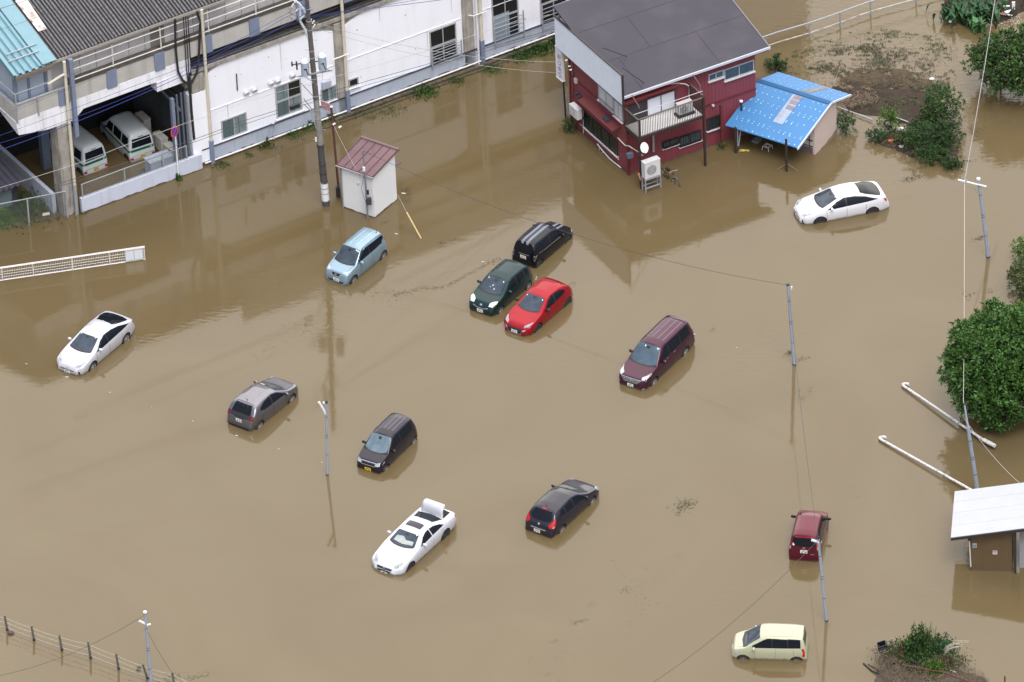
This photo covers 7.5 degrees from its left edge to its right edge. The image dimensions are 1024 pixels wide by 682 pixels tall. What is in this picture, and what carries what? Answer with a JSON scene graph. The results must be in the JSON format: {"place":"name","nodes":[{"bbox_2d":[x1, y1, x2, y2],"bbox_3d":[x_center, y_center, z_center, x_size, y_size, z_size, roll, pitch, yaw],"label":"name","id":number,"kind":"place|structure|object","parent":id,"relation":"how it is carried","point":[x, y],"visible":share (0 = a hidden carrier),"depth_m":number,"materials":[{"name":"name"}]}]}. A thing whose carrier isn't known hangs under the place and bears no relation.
{"place":"outdoors","nodes":[
{"label":"outdoors","id":0,"kind":"place"},
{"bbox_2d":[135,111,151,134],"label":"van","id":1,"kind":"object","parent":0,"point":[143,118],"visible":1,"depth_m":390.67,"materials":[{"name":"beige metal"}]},
{"bbox_2d":[0,0,1023,681],"bbox_3d":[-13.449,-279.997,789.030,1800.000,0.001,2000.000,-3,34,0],"label":"flood water","id":2,"kind":"structure","parent":0,"point":[138,474],"depth_m":370.44,"materials":[{"name":"brown liquid"}]},
{"bbox_2d":[0,206,22,230],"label":"weed clump","id":3,"kind":"object","parent":2,"relation":"on","point":[8,222],"visible":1,"depth_m":385.11,"materials":[{"name":"green plant"}]},
{"bbox_2d":[0,153,26,211],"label":"garden shed","id":4,"kind":"structure","parent":2,"relation":"on","point":[10,174],"depth_m":385.48,"materials":[{"name":"grey metal"}]},
{"bbox_2d":[0,189,12,207],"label":"window","id":5,"kind":"structure","parent":4,"relation":"in","point":[5,196],"depth_m":385.31,"materials":[{"name":"grey glass"}]},
{"bbox_2d":[0,144,56,213],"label":"garden wall","id":6,"kind":"structure","parent":2,"relation":"on","point":[35,182],"depth_m":386.91,"materials":[{"name":"grey concrete"}]},
{"bbox_2d":[0,191,68,228],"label":"chainlink fence","id":7,"kind":"object","parent":2,"relation":"on","point":[28,207],"visible":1,"depth_m":384.69,"materials":[{"name":"silver metal"}]},
{"bbox_2d":[0,186,75,234],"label":"weed clump","id":8,"kind":"object","parent":2,"relation":"on","point":[30,201],"visible":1,"depth_m":385.79,"materials":[{"name":"green plant"}]},
{"bbox_2d":[0,246,144,280],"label":"white fence","id":9,"kind":"object","parent":2,"relation":"in","point":[60,259],"visible":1,"depth_m":381.38,"materials":[{"name":"silver metal"}]},
{"bbox_2d":[124,248,143,261],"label":"fence board","id":10,"kind":"object","parent":9,"relation":"attached to","point":[132,254],"visible":1,"depth_m":381.85,"materials":[{"name":"white"}]},
{"bbox_2d":[49,125,107,175],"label":"parcel van","id":11,"kind":"object","parent":2,"relation":"on","point":[87,145],"visible":0.56,"depth_m":388.50,"materials":[{"name":"white metal"}]},
{"bbox_2d":[57,311,134,375],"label":"fastback sedan","id":12,"kind":"object","parent":2,"relation":"on","point":[92,344],"visible":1,"depth_m":374.85,"materials":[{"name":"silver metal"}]},
{"bbox_2d":[100,111,154,162],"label":"van","id":13,"kind":"object","parent":2,"relation":"on","point":[122,129],"visible":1,"depth_m":389.54,"materials":[{"name":"white metal"}]},
{"bbox_2d":[79,145,202,212],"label":"boundary wall","id":14,"kind":"structure","parent":2,"relation":"on","point":[136,184],"depth_m":386.85,"materials":[{"name":"white concrete"}]},
{"bbox_2d":[139,610,152,681],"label":"lamp pole","id":15,"kind":"object","parent":2,"relation":"on","point":[147,646],"visible":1,"depth_m":351.38,"materials":[{"name":"grey metal"}]},
{"bbox_2d":[143,149,173,171],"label":"switch cabinet","id":16,"kind":"object","parent":2,"relation":"on","point":[168,157],"visible":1,"depth_m":387.87,"materials":[{"name":"grey metal"}]},
{"bbox_2d":[152,130,167,150],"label":"air conditioner","id":17,"kind":"object","parent":2,"relation":"on","point":[160,139],"visible":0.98,"depth_m":389.80,"materials":[{"name":"beige metal"}]},
{"bbox_2d":[227,376,297,431],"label":"hatchback","id":18,"kind":"object","parent":2,"relation":"on","point":[256,405],"visible":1,"depth_m":369.96,"materials":[{"name":"grey metal"}]},
{"bbox_2d":[0,0,568,216],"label":"railway building","id":19,"kind":"structure","parent":2,"relation":"on","point":[46,49],"depth_m":388.00,"materials":[{"name":"paint"}]},
{"bbox_2d":[17,73,43,101],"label":"window","id":20,"kind":"structure","parent":19,"relation":"in","point":[35,80],"depth_m":381.29,"materials":[{"name":"blue"}]},
{"bbox_2d":[221,112,249,141],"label":"window","id":21,"kind":"structure","parent":19,"relation":"in","point":[235,132],"depth_m":389.10,"materials":[{"name":"grey glass"}]},
{"bbox_2d":[274,78,304,120],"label":"window","id":22,"kind":"structure","parent":19,"relation":"in","point":[283,99],"depth_m":390.14,"materials":[{"name":"grey glass"}]},
{"bbox_2d":[320,84,337,105],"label":"window","id":23,"kind":"structure","parent":19,"relation":"in","point":[334,87],"depth_m":391.57,"materials":[{"name":"grey glass"}]},
{"bbox_2d":[429,22,462,68],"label":"window","id":24,"kind":"structure","parent":19,"relation":"in","point":[447,34],"depth_m":394.07,"materials":[{"name":"black metal"}]},
{"bbox_2d":[491,0,524,48],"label":"window","id":25,"kind":"structure","parent":19,"relation":"in","point":[512,6],"depth_m":395.61,"materials":[{"name":"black metal"}]},
{"bbox_2d":[540,0,568,32],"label":"window","id":26,"kind":"structure","parent":19,"relation":"in","point":[546,6],"depth_m":396.96,"materials":[{"name":"silver metal"}]},
{"bbox_2d":[289,0,331,206],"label":"utility pole","id":27,"kind":"object","parent":2,"relation":"on","point":[305,71],"visible":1,"depth_m":381.25,"materials":[{"name":"concrete"}]},
{"bbox_2d":[1,7,309,142],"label":"overhead cable","id":28,"kind":"object","parent":27,"relation":"attached to","point":[158,83],"visible":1,"depth_m":375.88,"materials":[{"name":"blue plastic"}]},
{"bbox_2d":[1,10,310,149],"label":"overhead cable","id":29,"kind":"object","parent":27,"relation":"attached to","point":[163,84],"visible":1,"depth_m":376.24,"materials":[{"name":"blue plastic"}]},
{"bbox_2d":[0,14,549,187],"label":"overhead cable","id":30,"kind":"object","parent":27,"relation":"attached to","point":[273,93],"visible":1,"depth_m":380.29,"materials":[{"name":"grey plastic"}]},
{"bbox_2d":[54,31,552,187],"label":"overhead cable","id":31,"kind":"object","parent":27,"relation":"attached to","point":[301,105],"visible":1,"depth_m":381.49,"materials":[{"name":"grey plastic"}]},
{"bbox_2d":[55,29,553,184],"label":"overhead cable","id":32,"kind":"object","parent":27,"relation":"attached to","point":[302,102],"visible":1,"depth_m":381.64,"materials":[{"name":"grey plastic"}]},
{"bbox_2d":[318,400,328,475],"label":"lamp pole","id":33,"kind":"object","parent":2,"relation":"on","point":[325,402],"visible":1,"depth_m":364.88,"materials":[{"name":"grey metal"}]},
{"bbox_2d":[321,100,341,197],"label":"sign pole","id":34,"kind":"object","parent":2,"relation":"on","point":[326,106],"visible":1,"depth_m":384.05,"materials":[{"name":"metal"}]},
{"bbox_2d":[326,227,386,285],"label":"kei wagon","id":35,"kind":"object","parent":2,"relation":"on","point":[360,252],"visible":1,"depth_m":380.00,"materials":[{"name":"blue metal"}]},
{"bbox_2d":[361,150,371,219],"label":"meter pole","id":36,"kind":"object","parent":2,"relation":"on","point":[368,201],"visible":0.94,"depth_m":383.38,"materials":[{"name":"grey"}]},
{"bbox_2d":[364,151,785,284],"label":"overhead cable","id":37,"kind":"object","parent":36,"relation":"attached to","point":[571,233],"visible":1,"depth_m":376.52,"materials":[{"name":"grey plastic"}]},
{"bbox_2d":[335,136,400,217],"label":"pump shed","id":38,"kind":"structure","parent":2,"relation":"on","point":[381,180],"depth_m":384.20,"materials":[{"name":"white metal"}]},
{"bbox_2d":[357,413,417,473],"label":"kei wagon","id":39,"kind":"object","parent":2,"relation":"on","point":[392,438],"visible":1,"depth_m":366.75,"materials":[{"name":"black metal"}]},
{"bbox_2d":[372,498,455,575],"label":"coupe","id":40,"kind":"object","parent":2,"relation":"on","point":[415,537],"visible":1,"depth_m":360.52,"materials":[{"name":"white metal"}]},
{"bbox_2d":[400,82,452,103],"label":"weed clump","id":41,"kind":"object","parent":2,"relation":"on","point":[423,91],"visible":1,"depth_m":393.61,"materials":[{"name":"green plant"}]},
{"bbox_2d":[469,259,532,316],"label":"compact car","id":42,"kind":"object","parent":2,"relation":"on","point":[504,283],"visible":1,"depth_m":377.39,"materials":[{"name":"green metal"}]},
{"bbox_2d":[499,46,544,63],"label":"weed clump","id":43,"kind":"object","parent":2,"relation":"on","point":[522,53],"visible":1,"depth_m":396.08,"materials":[{"name":"green plant"}]},
{"bbox_2d":[504,277,572,335],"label":"hatchback","id":44,"kind":"object","parent":2,"relation":"on","point":[541,302],"visible":1,"depth_m":376.02,"materials":[{"name":"red metal"}]},
{"bbox_2d":[527,40,554,61],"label":"weed clump","id":45,"kind":"object","parent":2,"relation":"on","point":[540,49],"visible":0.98,"depth_m":396.45,"materials":[{"name":"green plant"}]},
{"bbox_2d":[512,221,572,268],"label":"retro kei car","id":46,"kind":"object","parent":2,"relation":"on","point":[537,245],"visible":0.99,"depth_m":380.36,"materials":[{"name":"black metal"}]},
{"bbox_2d":[525,479,598,538],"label":"hatchback","id":47,"kind":"object","parent":2,"relation":"on","point":[554,511],"visible":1,"depth_m":361.87,"materials":[{"name":"metal"}]},
{"bbox_2d":[555,45,569,122],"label":"shop sign","id":48,"kind":"object","parent":2,"relation":"on","point":[560,71],"visible":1,"depth_m":389.34,"materials":[{"name":"white plastic"}]},
{"bbox_2d":[641,155,661,192],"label":"air conditioner","id":49,"kind":"object","parent":2,"relation":"on","point":[650,166],"visible":1,"depth_m":384.74,"materials":[{"name":"grey metal"}]},
{"bbox_2d":[619,315,694,390],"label":"minivan","id":50,"kind":"object","parent":2,"relation":"on","point":[664,345],"visible":1,"depth_m":371.89,"materials":[{"name":"red metal"}]},
{"bbox_2d":[553,0,770,188],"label":"red house","id":51,"kind":"structure","parent":2,"relation":"on","point":[638,70],"depth_m":386.70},
{"bbox_2d":[569,102,584,120],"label":"air conditioner","id":52,"kind":"object","parent":51,"relation":"attached to","point":[575,110],"visible":1,"depth_m":388.81,"materials":[{"name":"grey"}]},
{"bbox_2d":[582,111,618,157],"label":"window","id":53,"kind":"structure","parent":51,"relation":"in","point":[591,125],"depth_m":388.05,"materials":[{"name":"black glass"}]},
{"bbox_2d":[597,84,613,113],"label":"window","id":54,"kind":"structure","parent":51,"relation":"in","point":[604,95],"depth_m":386.26,"materials":[{"name":"silver metal"}]},
{"bbox_2d":[612,99,623,123],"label":"window","id":55,"kind":"structure","parent":51,"relation":"in","point":[618,108],"depth_m":385.41,"materials":[{"name":"white glass"}]},
{"bbox_2d":[646,89,675,118],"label":"window","id":56,"kind":"structure","parent":51,"relation":"in","point":[669,96],"depth_m":385.50,"materials":[{"name":"grey glass"}]},
{"bbox_2d":[662,136,679,149],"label":"window","id":57,"kind":"structure","parent":51,"relation":"in","point":[673,142],"depth_m":387.01,"materials":[{"name":"black glass"}]},
{"bbox_2d":[674,98,694,118],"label":"air conditioner","id":58,"kind":"object","parent":51,"relation":"on","point":[683,102],"visible":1,"depth_m":385.31,"materials":[{"name":"grey metal"}]},
{"bbox_2d":[678,129,702,148],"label":"window","id":59,"kind":"structure","parent":51,"relation":"in","point":[694,137],"depth_m":387.58,"materials":[{"name":"grey glass"}]},
{"bbox_2d":[706,114,719,132],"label":"window","id":60,"kind":"structure","parent":51,"relation":"in","point":[712,123],"depth_m":387.86,"materials":[{"name":"black glass"}]},
{"bbox_2d":[708,69,724,82],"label":"window","id":61,"kind":"structure","parent":51,"relation":"in","point":[718,75],"depth_m":386.45,"materials":[{"name":"glass"}]},
{"bbox_2d":[723,59,755,82],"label":"window","id":62,"kind":"structure","parent":51,"relation":"in","point":[746,68],"depth_m":387.11,"materials":[{"name":"glass"}]},
{"bbox_2d":[732,623,807,660],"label":"kei wagon","id":63,"kind":"object","parent":2,"relation":"on","point":[773,641],"visible":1,"depth_m":352.67,"materials":[{"name":"beige metal"}]},
{"bbox_2d":[765,53,788,72],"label":"bush","id":64,"kind":"object","parent":2,"relation":"on","point":[776,61],"visible":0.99,"depth_m":393.57,"materials":[{"name":"green plant"}]},
{"bbox_2d":[725,72,851,171],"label":"blue roof shed","id":65,"kind":"structure","parent":2,"relation":"on","point":[786,110],"depth_m":387.57,"materials":[{"name":"blue metal"}]},
{"bbox_2d":[786,283,795,365],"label":"bare pole","id":66,"kind":"object","parent":2,"relation":"in","point":[791,325],"visible":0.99,"depth_m":371.02,"materials":[{"name":"grey metal"}]},
{"bbox_2d":[789,510,830,561],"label":"kei wagon","id":67,"kind":"object","parent":2,"relation":"on","point":[805,531],"visible":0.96,"depth_m":358.99,"materials":[{"name":"red metal"}]},
{"bbox_2d":[811,537,827,621],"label":"lamp pole","id":68,"kind":"object","parent":2,"relation":"on","point":[822,580],"visible":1,"depth_m":353.83,"materials":[{"name":"grey metal"}]},
{"bbox_2d":[763,0,916,45],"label":"pipe railing","id":69,"kind":"object","parent":2,"relation":"in","point":[839,22],"visible":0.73,"depth_m":396.91,"materials":[{"name":"metal"}]},
{"bbox_2d":[793,181,888,224],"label":"fastback sedan","id":70,"kind":"object","parent":2,"relation":"on","point":[843,200],"visible":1,"depth_m":382.63,"materials":[{"name":"white metal"}]},
{"bbox_2d":[836,110,858,135],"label":"bush","id":71,"kind":"object","parent":2,"relation":"on","point":[850,121],"visible":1,"depth_m":388.79,"materials":[{"name":"green plant"}]},
{"bbox_2d":[783,28,956,101],"bbox_3d":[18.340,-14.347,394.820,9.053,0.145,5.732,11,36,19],"label":"flooded weeds","id":72,"kind":"object","parent":2,"relation":"on","point":[893,34],"visible":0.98,"depth_m":395.16,"materials":[{"name":"green plant"}]},
{"bbox_2d":[878,436,970,489],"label":"white pole","id":73,"kind":"object","parent":2,"relation":"on","point":[920,461],"visible":1,"depth_m":364.96,"materials":[{"name":"metal"}]},
{"bbox_2d":[901,382,995,447],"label":"white pole","id":74,"kind":"object","parent":2,"relation":"on","point":[984,440],"visible":1,"depth_m":368.07,"materials":[{"name":"metal"}]},
{"bbox_2d":[963,403,978,488],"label":"service pole","id":75,"kind":"object","parent":2,"relation":"in","point":[972,456],"visible":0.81,"depth_m":361.71,"materials":[{"name":"grey"}]},
{"bbox_2d":[958,177,989,257],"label":"cross arm pole","id":76,"kind":"object","parent":2,"relation":"on","point":[978,183],"visible":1,"depth_m":377.82,"materials":[{"name":"grey"}]},
{"bbox_2d":[963,182,964,402],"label":"overhead cable","id":77,"kind":"object","parent":76,"relation":"attached to","point":[964,276],"visible":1,"depth_m":372.80,"materials":[{"name":"beige plastic"}]},
{"bbox_2d":[969,15,987,33],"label":"broad leaf tuft","id":78,"kind":"object","parent":2,"relation":"on","point":[976,25],"visible":0.99,"depth_m":396.18,"materials":[{"name":"green plant"}]},
{"bbox_2d":[936,296,1023,432],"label":"round tree","id":79,"kind":"object","parent":2,"relation":"on","point":[988,350],"visible":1,"depth_m":365.09,"materials":[{"name":"green plant"}]},
{"bbox_2d":[951,482,1023,572],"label":"white roof hut","id":80,"kind":"object","parent":2,"relation":"on","point":[988,520],"visible":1,"depth_m":357.50,"materials":[{"name":"grey metal"}]},
{"bbox_2d":[960,21,1023,98],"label":"spreading tree","id":81,"kind":"object","parent":2,"relation":"on","point":[1013,49],"visible":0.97,"depth_m":389.43,"materials":[{"name":"green plant"}]},
{"bbox_2d":[1005,254,1023,300],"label":"edge shrub","id":82,"kind":"object","parent":2,"relation":"on","point":[1020,275],"visible":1,"depth_m":375.71,"materials":[{"name":"green plant"}]},
{"bbox_2d":[1009,235,1023,263],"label":"edge shrub","id":83,"kind":"object","parent":2,"relation":"on","point":[1018,252],"visible":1,"depth_m":378.36,"materials":[{"name":"green plant"}]},
{"bbox_2d":[832,81,936,125],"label":"mud bank","id":84,"kind":"structure","parent":0,"point":[911,109],"depth_m":391.28,"materials":[{"name":"brown soil"}]},
{"bbox_2d":[838,85,878,107],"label":"dead grass","id":85,"kind":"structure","parent":84,"relation":"on","point":[869,97],"depth_m":391.25,"materials":[{"name":"plant"}]},
{"bbox_2d":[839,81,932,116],"bbox_3d":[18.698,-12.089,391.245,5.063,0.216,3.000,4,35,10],"label":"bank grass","id":86,"kind":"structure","parent":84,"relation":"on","point":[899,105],"depth_m":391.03,"materials":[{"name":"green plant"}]},
{"bbox_2d":[835,73,938,119],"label":"dead grass","id":87,"kind":"structure","parent":84,"relation":"on","point":[910,85],"depth_m":392.48,"materials":[{"name":"plant"}]},
{"bbox_2d":[914,81,966,125],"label":"bush","id":88,"kind":"object","parent":84,"relation":"on","point":[930,102],"visible":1,"depth_m":388.70,"materials":[{"name":"green plant"}]},
{"bbox_2d":[837,68,935,88],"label":"mud bank","id":89,"kind":"structure","parent":0,"point":[855,75],"depth_m":393.12,"materials":[{"name":"brown soil"}]},
{"bbox_2d":[878,131,961,167],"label":"mud bank","id":90,"kind":"structure","parent":0,"point":[899,149],"depth_m":387.56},
{"bbox_2d":[865,125,887,143],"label":"bush","id":91,"kind":"object","parent":90,"relation":"on","point":[878,136],"visible":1,"depth_m":388.12,"materials":[{"name":"green plant"}]},
{"bbox_2d":[876,107,900,134],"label":"bush","id":92,"kind":"object","parent":90,"relation":"on","point":[889,118],"visible":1,"depth_m":388.42,"materials":[{"name":"green plant"}]},
{"bbox_2d":[903,118,934,139],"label":"bush","id":93,"kind":"object","parent":90,"relation":"on","point":[914,124],"visible":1,"depth_m":388.07,"materials":[{"name":"green plant"}]},
{"bbox_2d":[899,119,955,156],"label":"bush","id":94,"kind":"object","parent":90,"relation":"on","point":[923,142],"visible":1,"depth_m":386.93,"materials":[{"name":"green plant"}]},
{"bbox_2d":[911,142,951,165],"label":"bush","id":95,"kind":"object","parent":90,"relation":"on","point":[934,156],"visible":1,"depth_m":386.40,"materials":[{"name":"green plant"}]},
{"bbox_2d":[930,117,966,148],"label":"bush","id":96,"kind":"object","parent":90,"relation":"on","point":[947,127],"visible":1,"depth_m":387.40,"materials":[{"name":"green plant"}]},
{"bbox_2d":[941,154,964,170],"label":"bush","id":97,"kind":"object","parent":90,"relation":"on","point":[948,162],"visible":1,"depth_m":385.85,"materials":[{"name":"green plant"}]},
{"bbox_2d":[872,644,987,681],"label":"mud bank","id":98,"kind":"structure","parent":0,"point":[879,677],"depth_m":351.05,"materials":[{"name":"plant"}]},
{"bbox_2d":[867,636,911,666],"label":"weed clump","id":99,"kind":"object","parent":98,"relation":"on","point":[895,647],"visible":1,"depth_m":352.24,"materials":[{"name":"green plant"}]},
{"bbox_2d":[884,621,955,662],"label":"weed clump","id":100,"kind":"object","parent":98,"relation":"on","point":[918,641],"visible":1,"depth_m":351.94,"materials":[{"name":"green plant"}]},
{"bbox_2d":[886,646,955,674],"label":"weed clump","id":101,"kind":"object","parent":98,"relation":"on","point":[908,658],"visible":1,"depth_m":351.56,"materials":[{"name":"green plant"}]},
{"bbox_2d":[918,657,952,681],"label":"weed clump","id":102,"kind":"object","parent":98,"relation":"on","point":[934,665],"visible":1,"depth_m":350.89,"materials":[{"name":"green plant"}]},
{"bbox_2d":[927,632,972,659],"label":"weed clump","id":103,"kind":"object","parent":98,"relation":"on","point":[944,644],"visible":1,"depth_m":352.19,"materials":[{"name":"green plant"}]},
{"bbox_2d":[935,652,976,671],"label":"weed clump","id":104,"kind":"object","parent":98,"relation":"on","point":[952,659],"visible":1,"depth_m":351.52,"materials":[{"name":"green plant"}]},
{"bbox_2d":[944,0,1023,25],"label":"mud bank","id":105,"kind":"structure","parent":0,"point":[1006,17],"depth_m":397.90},
{"bbox_2d":[926,0,1014,28],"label":"broad leaf clump","id":106,"kind":"object","parent":105,"relation":"on","point":[966,12],"visible":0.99,"depth_m":397.06,"materials":[{"name":"green plant"}]},
{"bbox_2d":[945,0,1023,21],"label":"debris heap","id":107,"kind":"object","parent":105,"relation":"on","point":[1022,1],"visible":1,"depth_m":397.58,"materials":[{"name":"green plant"}]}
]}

